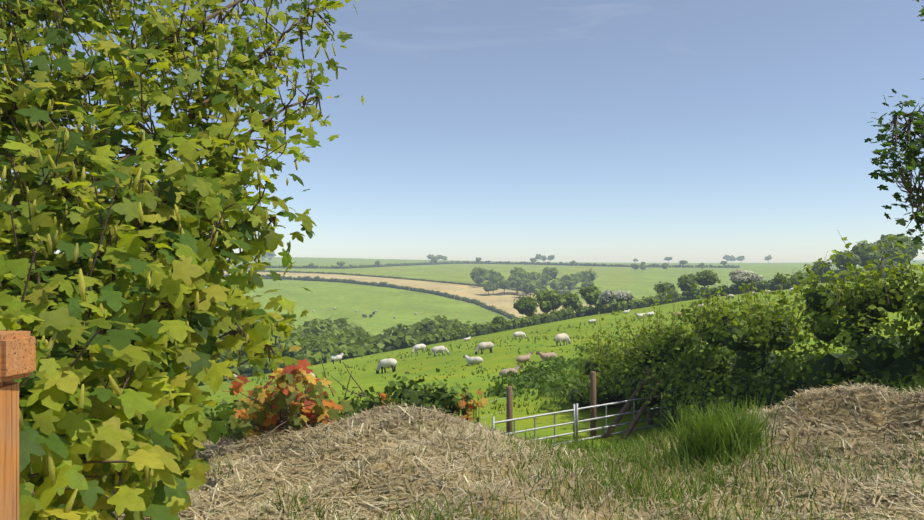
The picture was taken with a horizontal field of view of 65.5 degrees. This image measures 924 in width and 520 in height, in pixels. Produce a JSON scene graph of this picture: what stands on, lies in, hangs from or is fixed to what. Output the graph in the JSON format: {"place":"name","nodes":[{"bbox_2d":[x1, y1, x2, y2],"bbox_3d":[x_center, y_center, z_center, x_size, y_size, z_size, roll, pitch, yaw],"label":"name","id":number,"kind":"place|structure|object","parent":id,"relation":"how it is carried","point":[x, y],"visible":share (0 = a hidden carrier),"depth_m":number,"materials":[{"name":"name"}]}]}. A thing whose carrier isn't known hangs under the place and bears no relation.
{"place":"outdoors","nodes":[
{"label":"outdoors","id":0,"kind":"place"},
{"bbox_2d":[0,380,18,519],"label":"deck post","id":1,"kind":"object","parent":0,"point":[9,450],"visible":0.83,"depth_m":1.36,"materials":[{"name":"brown wood"}]},
{"bbox_2d":[0,330,35,381],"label":"post cap","id":2,"kind":"object","parent":1,"relation":"on","point":[17,354],"visible":0.95,"depth_m":1.36,"materials":[{"name":"brown wood"}]},
{"bbox_2d":[0,0,923,262],"label":"sky","id":3,"kind":"structure","parent":0,"point":[601,131],"materials":[{"name":"blue"}]},
{"bbox_2d":[113,257,923,519],"bbox_3d":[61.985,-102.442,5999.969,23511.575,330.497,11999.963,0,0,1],"label":"ground","id":4,"kind":"structure","parent":0,"point":[322,299],"depth_m":50.90,"materials":[{"name":"green plant"}]},
{"bbox_2d":[0,0,363,519],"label":"sycamore","id":5,"kind":"object","parent":4,"relation":"on","point":[60,428],"depth_m":4.02,"materials":[{"name":"green plant"}]},
{"bbox_2d":[184,315,472,386],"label":"valley trees","id":6,"kind":"object","parent":4,"relation":"on","point":[325,340],"visible":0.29,"depth_m":110.66,"materials":[{"name":"green plant"}]},
{"bbox_2d":[330,352,345,363],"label":"sheep","id":7,"kind":"object","parent":4,"relation":"on","point":[336,358],"visible":1,"depth_m":73.53},
{"bbox_2d":[224,274,517,319],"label":"hedgerow","id":8,"kind":"object","parent":4,"relation":"on","point":[439,293],"visible":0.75,"depth_m":428.75,"materials":[{"name":"green plant"}]},
{"bbox_2d":[223,270,531,292],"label":"hedgerow","id":9,"kind":"object","parent":4,"relation":"on","point":[382,276],"visible":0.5,"depth_m":513.44,"materials":[{"name":"green plant"}]},
{"bbox_2d":[376,358,396,373],"bbox_3d":[-4.961,6.981,47.234,1.621,0.974,0.620,-8,-4,21],"label":"sheep","id":10,"kind":"object","parent":4,"relation":"on","point":[387,363],"visible":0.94,"depth_m":47.02},
{"bbox_2d":[411,344,425,353],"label":"sheep","id":11,"kind":"object","parent":4,"relation":"on","point":[417,347],"visible":1,"depth_m":68.82},
{"bbox_2d":[431,346,449,356],"bbox_3d":[-1.778,7.466,58.899,1.467,0.900,0.579,-6,-4,-9],"label":"sheep","id":12,"kind":"object","parent":4,"relation":"on","point":[437,349],"visible":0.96,"depth_m":58.73},
{"bbox_2d":[463,355,482,365],"bbox_3d":[0.688,6.296,45.424,1.446,0.660,0.538,-8,-4,31],"label":"sheep","id":13,"kind":"object","parent":4,"relation":"on","point":[474,360],"visible":1,"depth_m":45.18},
{"bbox_2d":[475,342,493,354],"bbox_3d":[1.706,6.748,55.048,1.544,0.949,0.593,-6,-4,-9],"label":"sheep","id":14,"kind":"object","parent":4,"relation":"on","point":[481,346],"visible":0.94,"depth_m":54.87},
{"bbox_2d":[232,257,739,268],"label":"hedgerow","id":15,"kind":"object","parent":4,"relation":"on","point":[478,260],"visible":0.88,"depth_m":754.00,"materials":[{"name":"green plant"}]},
{"bbox_2d":[491,315,505,325],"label":"hedge tree","id":16,"kind":"object","parent":4,"relation":"on","point":[497,319],"visible":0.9,"depth_m":116.87,"materials":[{"name":"green plant"}]},
{"bbox_2d":[78,379,923,519],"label":"straw","id":17,"kind":"object","parent":4,"relation":"on","point":[227,446],"visible":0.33,"depth_m":5.09,"materials":[{"name":"beige plant"}]},
{"bbox_2d":[225,345,488,445],"bbox_3d":[-1.154,1.336,7.164,2.650,1.012,1.319,0,0,-38],"label":"shrub","id":18,"kind":"object","parent":17,"relation":"on","point":[287,377],"depth_m":6.44,"materials":[{"name":"orange plant"}]},
{"bbox_2d":[199,301,805,444],"bbox_3d":[14.570,3.544,46.605,14.027,4.752,88.077,0,0,30],"label":"scrub","id":19,"kind":"object","parent":4,"relation":"on","point":[540,376],"visible":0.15,"depth_m":8.30,"materials":[{"name":"green plant"}]},
{"bbox_2d":[506,386,512,435],"bbox_3d":[0.951,3.340,14.404,0.130,1.620,0.136,0,0,1],"label":"post","id":20,"kind":"object","parent":4,"relation":"on","point":[509,407],"visible":0.58,"depth_m":14.35,"materials":[{"name":"brown wood"}]},
{"bbox_2d":[499,365,521,376],"bbox_3d":[2.240,5.087,32.853,1.125,0.513,0.420,-4,-6,-9],"label":"sheep","id":21,"kind":"object","parent":4,"relation":"on","point":[506,371],"visible":0.73,"depth_m":32.72},
{"bbox_2d":[254,251,771,262],"bbox_3d":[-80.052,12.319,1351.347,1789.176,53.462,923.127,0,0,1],"label":"trees","id":22,"kind":"object","parent":4,"relation":"on","point":[551,257],"visible":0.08,"depth_m":1132.96,"materials":[{"name":"green plant"}]},
{"bbox_2d":[513,331,526,339],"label":"sheep","id":23,"kind":"object","parent":4,"relation":"on","point":[518,334],"visible":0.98,"depth_m":70.04},
{"bbox_2d":[516,352,532,362],"bbox_3d":[3.759,5.847,43.067,1.286,0.586,0.484,-4,-5,-29],"label":"sheep","id":24,"kind":"object","parent":4,"relation":"on","point":[522,358],"visible":1,"depth_m":42.85},
{"bbox_2d":[513,295,537,317],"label":"hedge tree","id":25,"kind":"object","parent":4,"relation":"on","point":[523,305],"visible":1,"depth_m":128.29,"materials":[{"name":"green plant"}]},
{"bbox_2d":[492,404,574,444],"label":"gate","id":26,"kind":"structure","parent":4,"relation":"on","point":[534,417],"depth_m":14.41,"materials":[{"name":"silver metal"}]},
{"bbox_2d":[470,266,597,296],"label":"copse","id":27,"kind":"object","parent":4,"relation":"on","point":[521,279],"visible":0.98,"depth_m":440.54,"materials":[{"name":"green plant"}]},
{"bbox_2d":[536,351,556,361],"bbox_3d":[5.008,5.667,42.604,1.366,0.623,0.492,-4,-4,-19],"label":"sheep","id":28,"kind":"object","parent":4,"relation":"on","point":[545,355],"visible":0.85,"depth_m":42.40},
{"bbox_2d":[532,288,566,312],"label":"hedge tree","id":29,"kind":"object","parent":4,"relation":"on","point":[548,300],"visible":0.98,"depth_m":135.37,"materials":[{"name":"green plant"}]},
{"bbox_2d":[195,371,923,519],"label":"grass","id":30,"kind":"structure","parent":4,"relation":"on","point":[712,439],"depth_m":5.18,"materials":[{"name":"plant"}]},
{"bbox_2d":[206,293,916,414],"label":"pasture tufts","id":31,"kind":"object","parent":4,"relation":"on","point":[542,407],"visible":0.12,"depth_m":42.68,"materials":[{"name":"green plant"}]},
{"bbox_2d":[554,333,570,345],"bbox_3d":[7.621,6.027,54.308,1.621,0.975,0.625,-3,-5,-39],"label":"sheep","id":32,"kind":"object","parent":4,"relation":"on","point":[561,337],"visible":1,"depth_m":54.05},
{"bbox_2d":[561,292,582,309],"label":"hedge tree","id":33,"kind":"object","parent":4,"relation":"on","point":[574,301],"visible":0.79,"depth_m":142.56,"materials":[{"name":"green plant"}]},
{"bbox_2d":[578,284,600,305],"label":"hedge tree","id":34,"kind":"object","parent":4,"relation":"on","point":[591,293],"visible":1,"depth_m":147.40,"materials":[{"name":"green plant"}]},
{"bbox_2d":[590,371,595,436],"bbox_3d":[2.770,3.198,15.173,0.130,1.680,0.136,0,0,1],"label":"post","id":35,"kind":"object","parent":4,"relation":"on","point":[593,396],"visible":0.77,"depth_m":15.12,"materials":[{"name":"brown wood"}]},
{"bbox_2d":[598,289,614,304],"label":"hedge tree","id":36,"kind":"object","parent":4,"relation":"on","point":[606,296],"visible":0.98,"depth_m":139.97,"materials":[{"name":"white plant"}]},
{"bbox_2d":[576,394,665,441],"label":"gate","id":37,"kind":"structure","parent":4,"relation":"on","point":[606,416],"depth_m":15.07,"materials":[{"name":"silver metal"}]},
{"bbox_2d":[613,289,635,302],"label":"hedge tree","id":38,"kind":"object","parent":4,"relation":"on","point":[620,295],"visible":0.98,"depth_m":139.19,"materials":[{"name":"white plant"}]},
{"bbox_2d":[603,378,646,437],"bbox_3d":[3.526,3.191,15.478,1.544,1.125,0.110,0,0,-42],"label":"strut","id":39,"kind":"object","parent":4,"relation":"on","point":[625,408],"visible":0.67,"depth_m":15.39,"materials":[{"name":"brown wood"}]},
{"bbox_2d":[634,313,645,318],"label":"sheep","id":40,"kind":"object","parent":4,"relation":"on","point":[640,315],"visible":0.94,"depth_m":86.65},
{"bbox_2d":[623,377,663,438],"bbox_3d":[3.876,3.146,15.311,0.110,1.138,1.721,0,0,43],"label":"strut","id":41,"kind":"object","parent":4,"relation":"on","point":[632,425],"visible":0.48,"depth_m":15.07,"materials":[{"name":"brown wood"}]},
{"bbox_2d":[647,368,652,424],"bbox_3d":[4.199,3.192,16.026,0.130,1.550,0.136,0,0,1],"label":"post","id":42,"kind":"object","parent":4,"relation":"on","point":[649,415],"visible":0.38,"depth_m":15.97,"materials":[{"name":"brown wood"}]},
{"bbox_2d":[421,257,907,344],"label":"hedge","id":43,"kind":"object","parent":4,"relation":"on","point":[554,315],"visible":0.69,"depth_m":140.84,"materials":[{"name":"green plant"}]},
{"bbox_2d":[653,281,675,292],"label":"hedge tree","id":44,"kind":"object","parent":4,"relation":"on","point":[662,287],"visible":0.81,"depth_m":152.29,"materials":[{"name":"green plant"}]},
{"bbox_2d":[630,262,704,271],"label":"trees","id":45,"kind":"object","parent":4,"relation":"on","point":[666,265],"visible":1,"depth_m":640.68,"materials":[{"name":"green plant"}]},
{"bbox_2d":[677,273,697,290],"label":"hedge tree","id":46,"kind":"object","parent":4,"relation":"on","point":[684,281],"visible":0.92,"depth_m":153.62,"materials":[{"name":"green plant"}]},
{"bbox_2d":[696,270,718,286],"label":"hedge tree","id":47,"kind":"object","parent":4,"relation":"on","point":[706,277],"visible":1,"depth_m":154.01,"materials":[{"name":"green plant"}]},
{"bbox_2d":[548,236,923,430],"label":"hedge","id":48,"kind":"object","parent":4,"relation":"on","point":[756,367],"visible":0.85,"depth_m":12.38,"materials":[{"name":"green plant"}]},
{"bbox_2d":[580,230,923,364],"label":"hedge shoots","id":49,"kind":"object","parent":48,"relation":"attached to","point":[897,283],"visible":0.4,"depth_m":13.17,"materials":[{"name":"green plant"}]},
{"bbox_2d":[729,268,751,284],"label":"hedge tree","id":50,"kind":"object","parent":4,"relation":"on","point":[738,276],"visible":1,"depth_m":150.52,"materials":[{"name":"white plant"}]},
{"bbox_2d":[748,270,766,282],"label":"hedge tree","id":51,"kind":"object","parent":4,"relation":"on","point":[758,277],"visible":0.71,"depth_m":151.19,"materials":[{"name":"white plant"}]},
{"bbox_2d":[772,273,787,283],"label":"hedge tree","id":52,"kind":"object","parent":4,"relation":"on","point":[777,279],"visible":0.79,"depth_m":149.03,"materials":[{"name":"green plant"}]},
{"bbox_2d":[811,260,831,273],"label":"hedge tree","id":53,"kind":"object","parent":4,"relation":"on","point":[821,262],"visible":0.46,"depth_m":177.94,"materials":[{"name":"green plant"}]},
{"bbox_2d":[829,250,864,269],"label":"hedge tree","id":54,"kind":"object","parent":4,"relation":"on","point":[846,259],"visible":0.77,"depth_m":172.25,"materials":[{"name":"green plant"}]},
{"bbox_2d":[850,240,886,266],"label":"hedge tree","id":55,"kind":"object","parent":4,"relation":"on","point":[863,251],"visible":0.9,"depth_m":172.78,"materials":[{"name":"green plant"}]},
{"bbox_2d":[874,233,917,257],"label":"hedge tree","id":56,"kind":"object","parent":4,"relation":"on","point":[915,254],"visible":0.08,"depth_m":186.37,"materials":[{"name":"green plant"}]},
{"bbox_2d":[881,241,914,264],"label":"hedge tree","id":57,"kind":"object","parent":4,"relation":"on","point":[892,250],"visible":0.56,"depth_m":182.72,"materials":[{"name":"green plant"}]},
{"bbox_2d":[873,234,923,260],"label":"hedge tree","id":58,"kind":"object","parent":4,"relation":"on","point":[905,240],"visible":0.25,"depth_m":185.03,"materials":[{"name":"green plant"}]},
{"bbox_2d":[864,0,923,250],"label":"tree","id":59,"kind":"object","parent":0,"point":[913,152],"depth_m":8.12,"materials":[{"name":"green plant"}]}
]}

